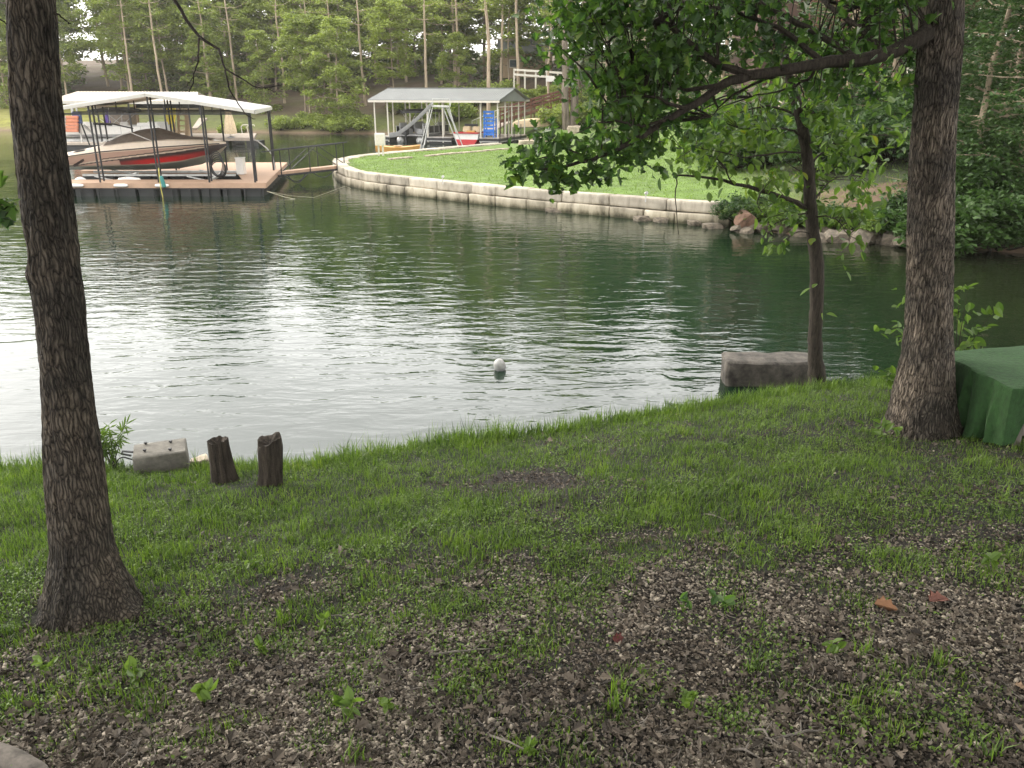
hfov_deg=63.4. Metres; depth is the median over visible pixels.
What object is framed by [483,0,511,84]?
pale trunk tree
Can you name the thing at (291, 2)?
broadleaf tree
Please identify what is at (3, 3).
broadleaf tree
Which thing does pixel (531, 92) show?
waterside bush
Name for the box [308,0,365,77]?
broadleaf tree
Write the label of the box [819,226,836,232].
shore rock
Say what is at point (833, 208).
shrub
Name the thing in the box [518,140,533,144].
boulder
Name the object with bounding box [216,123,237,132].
waterside bush
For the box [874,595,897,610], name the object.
fallen leaf
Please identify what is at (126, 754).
fallen twig
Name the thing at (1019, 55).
bank tree
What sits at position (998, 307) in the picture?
sapling
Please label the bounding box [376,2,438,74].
broadleaf tree
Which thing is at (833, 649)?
seedling
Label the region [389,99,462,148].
water slide
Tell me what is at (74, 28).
broadleaf tree
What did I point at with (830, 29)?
hillside tree
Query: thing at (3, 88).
broadleaf tree
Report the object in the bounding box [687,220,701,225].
shore rock
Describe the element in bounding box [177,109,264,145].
motor boat
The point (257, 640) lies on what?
seedling
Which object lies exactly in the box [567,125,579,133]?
boulder
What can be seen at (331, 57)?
dark tree
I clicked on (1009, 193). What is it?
shrub
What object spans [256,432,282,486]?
tree stump
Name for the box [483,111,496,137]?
blue slatted rack
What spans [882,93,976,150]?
shrub
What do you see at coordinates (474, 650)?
ground cover
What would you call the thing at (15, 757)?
rock
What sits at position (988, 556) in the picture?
seedling
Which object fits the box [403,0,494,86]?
tree
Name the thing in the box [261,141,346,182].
gangway
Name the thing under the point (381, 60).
dark tree
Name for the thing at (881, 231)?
light shrub
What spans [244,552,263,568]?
seedling
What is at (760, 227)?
shore rock
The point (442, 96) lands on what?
boathouse
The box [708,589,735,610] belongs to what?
seedling
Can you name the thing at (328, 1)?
pale trunk tree
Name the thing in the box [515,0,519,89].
pale trunk tree
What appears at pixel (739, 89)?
hillside tree
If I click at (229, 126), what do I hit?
closed umbrella
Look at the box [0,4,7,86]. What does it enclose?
broadleaf tree
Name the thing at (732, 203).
shrub
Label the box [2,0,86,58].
broadleaf tree
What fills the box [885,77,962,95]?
shrub
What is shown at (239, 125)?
waterside bush
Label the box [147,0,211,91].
broadleaf tree
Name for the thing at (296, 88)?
dark tree
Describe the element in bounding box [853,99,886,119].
shrub
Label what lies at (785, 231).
shore rock
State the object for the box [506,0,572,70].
broadleaf tree
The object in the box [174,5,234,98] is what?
broadleaf tree
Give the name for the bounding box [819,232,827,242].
shore rock
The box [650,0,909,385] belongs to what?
slender tree
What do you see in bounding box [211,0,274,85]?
broadleaf tree
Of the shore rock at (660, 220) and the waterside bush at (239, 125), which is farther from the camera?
the waterside bush at (239, 125)
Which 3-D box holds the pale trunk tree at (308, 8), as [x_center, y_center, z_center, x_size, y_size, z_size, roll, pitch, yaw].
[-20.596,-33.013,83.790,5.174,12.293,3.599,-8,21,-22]
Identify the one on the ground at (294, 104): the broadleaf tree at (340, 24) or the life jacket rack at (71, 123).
the broadleaf tree at (340, 24)
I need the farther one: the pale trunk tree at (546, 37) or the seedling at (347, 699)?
the pale trunk tree at (546, 37)
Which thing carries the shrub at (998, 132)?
on the ground at (294, 104)
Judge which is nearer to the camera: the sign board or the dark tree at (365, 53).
the sign board
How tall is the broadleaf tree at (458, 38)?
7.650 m
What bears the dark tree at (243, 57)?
on the ground at (294, 104)
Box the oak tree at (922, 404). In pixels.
[497,0,964,441]
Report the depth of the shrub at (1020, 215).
20.71 m
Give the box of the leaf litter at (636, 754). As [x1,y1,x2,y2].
[0,388,1023,767]
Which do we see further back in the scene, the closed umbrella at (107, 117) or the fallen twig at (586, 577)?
the closed umbrella at (107, 117)
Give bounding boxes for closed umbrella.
[105,115,110,122]
[224,109,236,137]
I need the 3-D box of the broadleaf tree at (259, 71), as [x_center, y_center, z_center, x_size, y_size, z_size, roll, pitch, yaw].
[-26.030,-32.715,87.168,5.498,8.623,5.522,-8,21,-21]
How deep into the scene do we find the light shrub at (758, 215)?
24.67 m
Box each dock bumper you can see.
[72,184,83,186]
[113,184,127,186]
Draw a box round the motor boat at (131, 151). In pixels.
[67,122,225,169]
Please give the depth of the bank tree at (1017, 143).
22.00 m
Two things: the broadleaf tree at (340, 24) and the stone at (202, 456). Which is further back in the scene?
the broadleaf tree at (340, 24)
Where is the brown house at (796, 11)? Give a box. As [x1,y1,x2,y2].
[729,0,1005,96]
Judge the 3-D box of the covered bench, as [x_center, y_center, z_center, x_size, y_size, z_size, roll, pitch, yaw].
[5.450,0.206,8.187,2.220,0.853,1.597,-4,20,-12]
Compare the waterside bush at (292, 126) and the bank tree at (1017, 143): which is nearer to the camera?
the bank tree at (1017, 143)
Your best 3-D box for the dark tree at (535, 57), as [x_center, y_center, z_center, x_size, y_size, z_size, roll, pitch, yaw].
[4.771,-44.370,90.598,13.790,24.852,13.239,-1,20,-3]
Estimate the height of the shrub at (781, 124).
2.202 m
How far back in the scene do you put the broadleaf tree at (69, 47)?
90.22 m
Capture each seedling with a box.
[31,655,57,674]
[122,655,145,681]
[190,677,218,702]
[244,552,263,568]
[254,634,269,653]
[316,611,329,631]
[333,686,364,722]
[378,697,398,713]
[519,736,537,756]
[676,591,691,611]
[680,687,698,709]
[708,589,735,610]
[822,638,846,654]
[981,551,1001,572]
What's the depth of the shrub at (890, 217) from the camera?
22.41 m
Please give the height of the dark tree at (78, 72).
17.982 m
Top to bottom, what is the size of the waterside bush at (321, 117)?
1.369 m
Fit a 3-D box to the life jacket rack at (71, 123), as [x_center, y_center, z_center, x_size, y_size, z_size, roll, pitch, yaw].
[-30.726,-17.920,57.203,1.938,1.148,0.300,0,20,0]
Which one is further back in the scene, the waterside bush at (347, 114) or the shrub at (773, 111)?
the waterside bush at (347, 114)
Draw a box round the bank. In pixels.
[0,386,1023,767]
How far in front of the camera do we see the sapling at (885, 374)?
9.43 m
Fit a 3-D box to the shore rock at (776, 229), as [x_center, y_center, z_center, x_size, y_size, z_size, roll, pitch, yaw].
[7.882,-4.658,24.511,0.479,0.326,0.463,9,4,6]
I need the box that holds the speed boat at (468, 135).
[453,124,491,144]
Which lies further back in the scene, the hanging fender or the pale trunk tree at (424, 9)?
the pale trunk tree at (424, 9)
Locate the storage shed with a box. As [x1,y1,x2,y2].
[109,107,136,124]
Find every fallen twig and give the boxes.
[120,747,137,760]
[172,631,208,643]
[429,642,510,655]
[487,732,527,751]
[579,570,597,587]
[731,743,761,758]
[751,721,772,743]
[772,720,833,738]
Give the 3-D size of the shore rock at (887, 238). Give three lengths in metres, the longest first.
0.650 x 0.443 x 0.323 m
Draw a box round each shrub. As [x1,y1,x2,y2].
[678,112,731,152]
[689,117,775,170]
[709,190,755,221]
[713,111,793,172]
[715,193,763,218]
[719,101,754,117]
[739,189,787,218]
[747,203,769,221]
[751,98,793,127]
[752,201,787,222]
[766,198,802,226]
[768,122,873,173]
[771,101,839,128]
[777,200,824,227]
[816,99,887,138]
[818,114,905,159]
[818,200,852,227]
[818,208,836,227]
[824,208,854,228]
[832,96,958,163]
[836,205,876,229]
[846,105,859,120]
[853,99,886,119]
[853,207,876,227]
[856,213,886,233]
[857,204,899,234]
[866,200,906,232]
[874,189,956,229]
[875,92,913,112]
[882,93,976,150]
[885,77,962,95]
[887,192,965,236]
[893,197,1023,257]
[955,154,1022,196]
[955,188,1011,238]
[955,188,1023,250]
[956,126,1013,160]
[956,134,1023,194]
[957,197,1001,235]
[961,181,1023,242]
[971,185,1011,241]
[985,117,1022,150]
[991,174,1023,245]
[994,110,1023,128]
[1005,152,1023,171]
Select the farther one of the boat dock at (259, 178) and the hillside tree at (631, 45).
the hillside tree at (631, 45)
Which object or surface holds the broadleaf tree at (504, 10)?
on the ground at (294, 104)
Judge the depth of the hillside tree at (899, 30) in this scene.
28.17 m
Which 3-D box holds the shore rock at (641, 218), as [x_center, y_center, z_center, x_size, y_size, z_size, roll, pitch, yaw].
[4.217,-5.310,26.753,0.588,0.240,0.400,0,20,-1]
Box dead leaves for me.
[0,386,1023,767]
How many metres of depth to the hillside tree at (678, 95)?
50.95 m
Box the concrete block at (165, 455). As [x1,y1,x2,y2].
[120,438,189,473]
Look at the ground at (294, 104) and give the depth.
51.21 m
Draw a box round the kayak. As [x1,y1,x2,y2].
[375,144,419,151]
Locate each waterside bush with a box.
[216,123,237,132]
[218,122,246,132]
[264,115,290,129]
[272,119,289,130]
[288,121,301,128]
[292,116,313,128]
[295,111,318,120]
[311,113,333,122]
[312,117,336,130]
[323,119,347,131]
[327,117,353,132]
[333,108,357,119]
[341,109,368,118]
[344,115,373,130]
[384,102,414,113]
[406,102,425,108]
[406,107,431,118]
[425,102,446,115]
[433,103,478,121]
[453,85,479,105]
[481,78,519,88]
[527,89,539,101]
[533,91,545,103]
[535,85,552,93]
[535,100,561,115]
[536,103,586,127]
[543,87,559,97]
[549,84,561,96]
[550,102,595,128]
[569,90,594,109]
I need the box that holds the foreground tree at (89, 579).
[0,0,280,633]
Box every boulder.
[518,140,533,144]
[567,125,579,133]
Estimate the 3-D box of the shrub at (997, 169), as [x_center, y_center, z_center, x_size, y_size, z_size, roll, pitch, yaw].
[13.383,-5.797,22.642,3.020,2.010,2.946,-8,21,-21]
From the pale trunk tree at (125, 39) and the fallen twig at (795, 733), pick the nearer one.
the fallen twig at (795, 733)
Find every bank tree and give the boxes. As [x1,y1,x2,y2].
[878,0,1023,189]
[956,0,1023,205]
[958,0,1023,119]
[958,0,1023,141]
[983,13,1023,179]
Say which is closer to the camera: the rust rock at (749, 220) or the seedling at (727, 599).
the seedling at (727, 599)
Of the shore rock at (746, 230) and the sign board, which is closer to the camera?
the shore rock at (746, 230)
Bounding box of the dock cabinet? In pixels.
[235,157,245,173]
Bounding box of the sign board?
[546,76,553,81]
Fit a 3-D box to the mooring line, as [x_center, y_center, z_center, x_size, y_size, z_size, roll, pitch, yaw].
[-7.539,-7.825,33.610,2.219,0.316,4.122,14,24,34]
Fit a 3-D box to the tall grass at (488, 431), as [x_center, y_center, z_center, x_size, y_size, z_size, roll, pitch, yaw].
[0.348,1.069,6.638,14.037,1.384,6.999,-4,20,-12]
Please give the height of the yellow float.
2.150 m
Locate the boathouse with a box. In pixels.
[368,88,529,143]
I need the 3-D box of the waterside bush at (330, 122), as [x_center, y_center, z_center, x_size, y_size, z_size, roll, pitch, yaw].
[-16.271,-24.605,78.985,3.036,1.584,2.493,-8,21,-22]
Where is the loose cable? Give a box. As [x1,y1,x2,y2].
[108,456,131,464]
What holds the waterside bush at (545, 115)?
on the ground at (294, 104)
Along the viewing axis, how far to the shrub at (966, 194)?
20.79 m
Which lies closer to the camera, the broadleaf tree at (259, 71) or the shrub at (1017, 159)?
the shrub at (1017, 159)
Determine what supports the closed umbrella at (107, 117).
on the boat dock at (78, 97)
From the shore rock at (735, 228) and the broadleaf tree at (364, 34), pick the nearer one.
the shore rock at (735, 228)
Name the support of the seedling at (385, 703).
on the bank
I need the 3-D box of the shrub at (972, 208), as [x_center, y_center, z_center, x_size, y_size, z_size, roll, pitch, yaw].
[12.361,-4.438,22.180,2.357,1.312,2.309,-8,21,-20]
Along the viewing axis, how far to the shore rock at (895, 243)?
21.92 m
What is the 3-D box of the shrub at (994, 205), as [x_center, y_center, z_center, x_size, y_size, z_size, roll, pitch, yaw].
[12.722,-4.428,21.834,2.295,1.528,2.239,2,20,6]
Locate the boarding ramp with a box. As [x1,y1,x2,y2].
[472,109,512,130]
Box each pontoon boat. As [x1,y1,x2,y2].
[65,107,171,141]
[396,108,449,143]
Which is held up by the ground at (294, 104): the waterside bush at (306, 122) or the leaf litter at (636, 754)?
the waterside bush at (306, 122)
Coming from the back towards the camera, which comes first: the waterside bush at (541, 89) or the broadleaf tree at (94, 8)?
the broadleaf tree at (94, 8)
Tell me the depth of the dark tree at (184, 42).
99.17 m
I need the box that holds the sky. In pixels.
[6,0,1018,60]
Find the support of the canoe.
on the ground at (294, 104)
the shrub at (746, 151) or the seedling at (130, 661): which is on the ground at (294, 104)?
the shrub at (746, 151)
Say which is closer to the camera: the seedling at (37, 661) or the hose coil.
the seedling at (37, 661)
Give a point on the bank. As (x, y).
(490, 488)
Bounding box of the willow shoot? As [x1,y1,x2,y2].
[100,413,136,469]
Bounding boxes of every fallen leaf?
[612,632,623,642]
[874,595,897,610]
[928,590,950,601]
[1015,681,1023,689]
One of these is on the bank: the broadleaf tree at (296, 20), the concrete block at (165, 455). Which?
the concrete block at (165, 455)
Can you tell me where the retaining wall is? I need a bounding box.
[332,143,731,226]
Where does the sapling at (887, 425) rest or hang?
on the bank
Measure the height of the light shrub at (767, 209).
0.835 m
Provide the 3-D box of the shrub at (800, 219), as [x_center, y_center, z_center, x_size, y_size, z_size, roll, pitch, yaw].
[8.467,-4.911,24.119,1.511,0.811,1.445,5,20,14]
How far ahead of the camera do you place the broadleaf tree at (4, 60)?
109.81 m
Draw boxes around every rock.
[0,742,48,767]
[545,207,561,212]
[633,215,651,220]
[653,217,668,222]
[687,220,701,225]
[702,223,724,228]
[730,225,740,230]
[734,210,755,227]
[739,226,753,233]
[753,222,767,230]
[771,220,787,231]
[776,229,788,233]
[789,227,805,236]
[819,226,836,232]
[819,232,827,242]
[823,229,839,242]
[835,229,854,242]
[850,228,874,245]
[870,230,878,243]
[880,230,900,246]
[893,236,905,247]
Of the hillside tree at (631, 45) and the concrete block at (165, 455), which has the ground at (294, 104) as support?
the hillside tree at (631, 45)
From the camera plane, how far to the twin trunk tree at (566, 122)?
67.03 m
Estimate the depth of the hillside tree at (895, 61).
31.30 m
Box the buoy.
[494,359,505,370]
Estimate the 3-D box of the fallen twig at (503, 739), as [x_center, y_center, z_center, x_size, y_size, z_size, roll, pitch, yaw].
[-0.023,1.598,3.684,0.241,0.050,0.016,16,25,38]
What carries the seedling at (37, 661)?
on the bank
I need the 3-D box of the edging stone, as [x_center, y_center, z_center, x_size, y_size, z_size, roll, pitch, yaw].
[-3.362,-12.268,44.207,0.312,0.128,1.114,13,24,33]
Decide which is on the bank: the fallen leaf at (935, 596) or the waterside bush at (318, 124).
the fallen leaf at (935, 596)
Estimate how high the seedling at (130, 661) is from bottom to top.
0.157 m
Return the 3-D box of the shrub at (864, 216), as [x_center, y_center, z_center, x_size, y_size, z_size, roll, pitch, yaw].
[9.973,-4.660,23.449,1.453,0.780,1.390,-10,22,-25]
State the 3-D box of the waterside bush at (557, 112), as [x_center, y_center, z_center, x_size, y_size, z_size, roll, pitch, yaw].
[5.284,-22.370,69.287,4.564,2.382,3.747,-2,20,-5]
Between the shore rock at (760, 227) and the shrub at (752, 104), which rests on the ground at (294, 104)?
the shrub at (752, 104)
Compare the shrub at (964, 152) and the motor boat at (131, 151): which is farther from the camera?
the motor boat at (131, 151)
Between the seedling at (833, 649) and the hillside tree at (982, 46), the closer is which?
the seedling at (833, 649)
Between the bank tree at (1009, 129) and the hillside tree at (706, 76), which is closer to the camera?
the bank tree at (1009, 129)
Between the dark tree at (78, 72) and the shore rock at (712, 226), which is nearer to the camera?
the shore rock at (712, 226)
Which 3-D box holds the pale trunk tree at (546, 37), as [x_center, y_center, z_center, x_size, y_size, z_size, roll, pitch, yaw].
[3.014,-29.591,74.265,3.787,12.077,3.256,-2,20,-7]
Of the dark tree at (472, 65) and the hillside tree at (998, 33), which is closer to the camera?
the hillside tree at (998, 33)
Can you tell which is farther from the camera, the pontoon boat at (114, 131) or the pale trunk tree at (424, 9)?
the pale trunk tree at (424, 9)
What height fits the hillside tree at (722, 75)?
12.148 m
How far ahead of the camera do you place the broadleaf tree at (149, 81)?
99.24 m
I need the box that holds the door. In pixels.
[375,134,383,143]
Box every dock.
[62,91,244,149]
[63,92,286,196]
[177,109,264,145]
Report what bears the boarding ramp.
attached to the wooden stairs
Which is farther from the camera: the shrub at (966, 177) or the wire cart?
the wire cart
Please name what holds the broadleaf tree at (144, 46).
on the ground at (294, 104)
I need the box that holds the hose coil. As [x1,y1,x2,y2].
[210,151,226,177]
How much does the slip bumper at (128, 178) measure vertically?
0.163 m
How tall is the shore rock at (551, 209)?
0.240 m
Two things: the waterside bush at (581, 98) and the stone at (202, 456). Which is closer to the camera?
the stone at (202, 456)
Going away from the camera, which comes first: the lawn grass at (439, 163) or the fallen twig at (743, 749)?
the fallen twig at (743, 749)
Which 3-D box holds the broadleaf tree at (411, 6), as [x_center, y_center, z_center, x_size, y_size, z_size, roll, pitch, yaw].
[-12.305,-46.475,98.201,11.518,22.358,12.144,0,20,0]
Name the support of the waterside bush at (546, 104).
on the ground at (294, 104)
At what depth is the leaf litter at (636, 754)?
4.25 m
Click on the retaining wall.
(600, 204)
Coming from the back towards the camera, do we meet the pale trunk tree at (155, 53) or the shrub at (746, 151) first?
the pale trunk tree at (155, 53)
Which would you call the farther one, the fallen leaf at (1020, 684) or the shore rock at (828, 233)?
the shore rock at (828, 233)
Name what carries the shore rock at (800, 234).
on the ground at (294, 104)
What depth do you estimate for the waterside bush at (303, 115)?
81.40 m
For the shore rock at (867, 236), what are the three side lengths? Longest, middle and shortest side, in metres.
0.740 x 0.521 x 0.357 m
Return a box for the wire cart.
[233,141,250,160]
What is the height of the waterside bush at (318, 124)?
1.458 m
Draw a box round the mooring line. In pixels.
[267,186,348,198]
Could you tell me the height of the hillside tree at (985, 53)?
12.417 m
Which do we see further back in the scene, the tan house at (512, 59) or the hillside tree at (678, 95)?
the tan house at (512, 59)
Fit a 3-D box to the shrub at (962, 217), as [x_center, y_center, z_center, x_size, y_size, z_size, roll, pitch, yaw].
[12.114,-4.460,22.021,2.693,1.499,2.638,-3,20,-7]
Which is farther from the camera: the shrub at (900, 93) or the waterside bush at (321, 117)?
the waterside bush at (321, 117)
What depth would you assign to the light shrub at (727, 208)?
25.01 m
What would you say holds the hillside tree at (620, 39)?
on the ground at (294, 104)
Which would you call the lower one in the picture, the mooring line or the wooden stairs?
the mooring line
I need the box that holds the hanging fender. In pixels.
[158,168,165,196]
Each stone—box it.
[190,454,208,465]
[440,152,457,154]
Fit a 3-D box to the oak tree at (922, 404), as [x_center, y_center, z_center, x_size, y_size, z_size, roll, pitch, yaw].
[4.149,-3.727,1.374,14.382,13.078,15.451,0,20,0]
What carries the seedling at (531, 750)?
on the bank
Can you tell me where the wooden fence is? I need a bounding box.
[513,68,569,88]
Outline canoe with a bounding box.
[512,118,561,127]
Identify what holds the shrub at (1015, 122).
on the ground at (294, 104)
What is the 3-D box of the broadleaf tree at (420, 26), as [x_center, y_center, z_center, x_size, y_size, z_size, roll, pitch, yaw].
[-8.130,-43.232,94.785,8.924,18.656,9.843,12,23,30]
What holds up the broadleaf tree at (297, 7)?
on the ground at (294, 104)
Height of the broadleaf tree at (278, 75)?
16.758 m
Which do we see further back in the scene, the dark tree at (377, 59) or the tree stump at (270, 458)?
the dark tree at (377, 59)
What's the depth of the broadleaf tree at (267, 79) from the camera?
101.94 m
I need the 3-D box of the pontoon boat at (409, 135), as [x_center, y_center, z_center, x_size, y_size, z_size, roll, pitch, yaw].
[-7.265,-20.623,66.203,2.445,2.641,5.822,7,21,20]
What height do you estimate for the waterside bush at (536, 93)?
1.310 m
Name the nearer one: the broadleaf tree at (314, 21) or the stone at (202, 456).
the stone at (202, 456)
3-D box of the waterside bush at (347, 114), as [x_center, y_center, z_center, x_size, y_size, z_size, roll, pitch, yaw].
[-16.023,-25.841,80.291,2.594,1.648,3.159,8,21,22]
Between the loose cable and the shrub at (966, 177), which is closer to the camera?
the loose cable
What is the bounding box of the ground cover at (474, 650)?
[0,382,1023,767]
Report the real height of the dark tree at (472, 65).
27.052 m
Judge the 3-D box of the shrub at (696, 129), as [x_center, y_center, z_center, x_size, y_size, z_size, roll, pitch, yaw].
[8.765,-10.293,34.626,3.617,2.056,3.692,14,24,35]
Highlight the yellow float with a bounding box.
[166,108,175,129]
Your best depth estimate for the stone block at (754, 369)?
11.77 m
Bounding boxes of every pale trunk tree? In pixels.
[96,0,141,91]
[128,0,177,91]
[181,0,217,96]
[259,0,295,102]
[281,0,328,115]
[309,0,342,93]
[337,0,378,105]
[405,0,444,105]
[435,0,473,87]
[469,0,493,113]
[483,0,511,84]
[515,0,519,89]
[526,0,560,113]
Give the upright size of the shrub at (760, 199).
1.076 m
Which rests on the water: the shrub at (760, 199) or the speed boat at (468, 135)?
the speed boat at (468, 135)
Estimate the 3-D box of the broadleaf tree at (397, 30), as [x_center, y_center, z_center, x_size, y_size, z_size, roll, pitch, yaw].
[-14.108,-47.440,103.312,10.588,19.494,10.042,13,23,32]
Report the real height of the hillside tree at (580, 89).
10.154 m
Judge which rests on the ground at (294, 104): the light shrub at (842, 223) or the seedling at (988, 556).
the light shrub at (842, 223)
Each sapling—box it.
[854,416,902,444]
[871,365,895,387]
[874,283,1003,350]
[956,341,982,350]
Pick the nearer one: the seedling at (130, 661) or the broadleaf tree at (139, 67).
the seedling at (130, 661)
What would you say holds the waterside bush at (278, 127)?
on the ground at (294, 104)
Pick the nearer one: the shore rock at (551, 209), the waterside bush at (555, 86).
the shore rock at (551, 209)
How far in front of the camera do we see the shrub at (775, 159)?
27.50 m
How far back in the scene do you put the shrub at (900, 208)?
22.53 m
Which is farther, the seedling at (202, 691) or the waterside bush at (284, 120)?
the waterside bush at (284, 120)
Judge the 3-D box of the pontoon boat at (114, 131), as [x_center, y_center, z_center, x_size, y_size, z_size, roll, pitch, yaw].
[-28.864,-18.608,59.799,8.222,2.641,2.437,-1,20,-3]
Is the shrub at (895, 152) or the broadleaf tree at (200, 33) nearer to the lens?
the shrub at (895, 152)
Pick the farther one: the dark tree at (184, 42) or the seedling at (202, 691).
the dark tree at (184, 42)
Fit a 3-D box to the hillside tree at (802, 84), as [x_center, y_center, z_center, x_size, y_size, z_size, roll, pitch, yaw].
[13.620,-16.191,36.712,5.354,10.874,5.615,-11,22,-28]
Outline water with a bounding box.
[0,131,1023,472]
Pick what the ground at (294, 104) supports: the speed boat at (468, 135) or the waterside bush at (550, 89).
the waterside bush at (550, 89)
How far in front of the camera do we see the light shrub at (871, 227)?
22.55 m
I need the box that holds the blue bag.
[71,112,82,123]
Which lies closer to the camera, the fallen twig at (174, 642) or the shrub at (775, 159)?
the fallen twig at (174, 642)
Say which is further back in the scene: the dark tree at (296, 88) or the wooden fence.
the dark tree at (296, 88)
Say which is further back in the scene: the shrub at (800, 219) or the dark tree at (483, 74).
the dark tree at (483, 74)
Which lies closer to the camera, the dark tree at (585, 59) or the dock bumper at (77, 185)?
the dock bumper at (77, 185)
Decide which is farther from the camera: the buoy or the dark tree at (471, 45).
the dark tree at (471, 45)
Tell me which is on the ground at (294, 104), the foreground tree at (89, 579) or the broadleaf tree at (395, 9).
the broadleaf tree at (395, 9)
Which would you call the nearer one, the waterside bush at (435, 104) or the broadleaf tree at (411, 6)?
the waterside bush at (435, 104)
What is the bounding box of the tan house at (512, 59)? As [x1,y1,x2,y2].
[497,39,556,77]
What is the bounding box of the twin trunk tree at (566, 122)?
[538,0,586,129]
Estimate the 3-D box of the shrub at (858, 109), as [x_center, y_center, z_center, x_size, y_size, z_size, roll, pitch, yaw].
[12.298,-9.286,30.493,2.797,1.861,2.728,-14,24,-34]
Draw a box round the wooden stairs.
[500,85,581,133]
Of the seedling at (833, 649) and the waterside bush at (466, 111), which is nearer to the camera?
the seedling at (833, 649)
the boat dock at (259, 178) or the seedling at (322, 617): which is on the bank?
the seedling at (322, 617)
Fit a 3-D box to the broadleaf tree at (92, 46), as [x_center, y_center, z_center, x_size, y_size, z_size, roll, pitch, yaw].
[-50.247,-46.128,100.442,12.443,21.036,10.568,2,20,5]
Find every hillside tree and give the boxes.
[567,11,635,130]
[592,2,681,102]
[600,1,672,128]
[642,0,721,126]
[682,0,754,129]
[686,4,738,101]
[723,17,802,107]
[747,1,828,106]
[772,0,885,104]
[796,2,915,101]
[824,9,975,110]
[862,0,1023,128]
[902,7,1023,124]
[962,4,1021,94]
[963,2,1005,75]
[972,4,1023,110]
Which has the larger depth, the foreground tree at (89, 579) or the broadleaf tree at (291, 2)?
the broadleaf tree at (291, 2)
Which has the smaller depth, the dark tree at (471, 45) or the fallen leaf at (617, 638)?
the fallen leaf at (617, 638)
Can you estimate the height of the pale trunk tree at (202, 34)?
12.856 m
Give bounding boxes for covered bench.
[955,345,1023,445]
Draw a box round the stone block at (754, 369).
[720,351,807,386]
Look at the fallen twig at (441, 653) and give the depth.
4.48 m
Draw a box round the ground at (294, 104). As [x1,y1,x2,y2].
[0,52,1023,253]
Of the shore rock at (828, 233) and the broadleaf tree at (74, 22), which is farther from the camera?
the broadleaf tree at (74, 22)
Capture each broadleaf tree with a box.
[0,0,64,37]
[0,1,7,74]
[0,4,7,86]
[0,16,8,108]
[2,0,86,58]
[56,0,93,104]
[59,0,126,86]
[60,0,95,82]
[63,0,144,89]
[79,0,162,91]
[99,0,187,80]
[103,0,167,91]
[113,0,190,91]
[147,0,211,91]
[163,0,228,71]
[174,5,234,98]
[191,0,268,98]
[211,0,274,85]
[219,0,290,78]
[228,0,298,89]
[229,0,293,82]
[238,28,291,113]
[256,0,345,91]
[261,0,335,77]
[273,12,326,111]
[288,14,353,114]
[299,15,368,121]
[303,0,373,93]
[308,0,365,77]
[336,0,415,78]
[362,0,421,113]
[362,0,432,81]
[365,4,421,78]
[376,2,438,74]
[401,0,482,83]
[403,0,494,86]
[417,0,489,70]
[433,31,480,103]
[463,6,530,70]
[472,0,533,30]
[474,0,544,79]
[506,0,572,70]
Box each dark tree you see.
[0,0,100,95]
[90,4,146,69]
[108,4,200,80]
[128,0,249,91]
[186,0,266,84]
[263,0,354,91]
[269,0,370,76]
[330,6,394,70]
[341,7,419,73]
[354,8,431,62]
[365,24,438,71]
[408,31,478,65]
[416,0,501,72]
[427,0,538,83]
[496,0,600,81]
[568,1,659,94]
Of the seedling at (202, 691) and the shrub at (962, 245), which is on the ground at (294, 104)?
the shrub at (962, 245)
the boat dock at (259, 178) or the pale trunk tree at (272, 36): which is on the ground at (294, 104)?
the pale trunk tree at (272, 36)
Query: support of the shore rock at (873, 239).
on the ground at (294, 104)
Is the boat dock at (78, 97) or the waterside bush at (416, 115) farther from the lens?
the waterside bush at (416, 115)
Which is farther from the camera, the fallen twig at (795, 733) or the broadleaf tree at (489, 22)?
the broadleaf tree at (489, 22)
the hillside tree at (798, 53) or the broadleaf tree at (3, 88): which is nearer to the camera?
the hillside tree at (798, 53)
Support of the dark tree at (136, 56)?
on the ground at (294, 104)
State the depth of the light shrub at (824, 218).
23.49 m
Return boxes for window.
[509,59,516,67]
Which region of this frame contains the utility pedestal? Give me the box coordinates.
[374,133,385,155]
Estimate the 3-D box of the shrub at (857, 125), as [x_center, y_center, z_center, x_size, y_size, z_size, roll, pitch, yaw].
[11.994,-8.383,28.618,3.539,1.900,3.384,-9,21,-24]
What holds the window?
in the tan house at (512, 59)
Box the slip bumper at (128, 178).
[117,177,140,179]
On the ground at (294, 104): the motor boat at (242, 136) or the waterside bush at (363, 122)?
the waterside bush at (363, 122)
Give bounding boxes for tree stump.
[207,435,239,483]
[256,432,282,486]
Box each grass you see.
[0,369,1018,765]
[347,135,907,203]
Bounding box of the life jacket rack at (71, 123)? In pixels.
[65,116,79,132]
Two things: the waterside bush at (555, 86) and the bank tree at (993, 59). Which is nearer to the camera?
the bank tree at (993, 59)
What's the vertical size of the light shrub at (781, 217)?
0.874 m
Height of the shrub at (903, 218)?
1.349 m

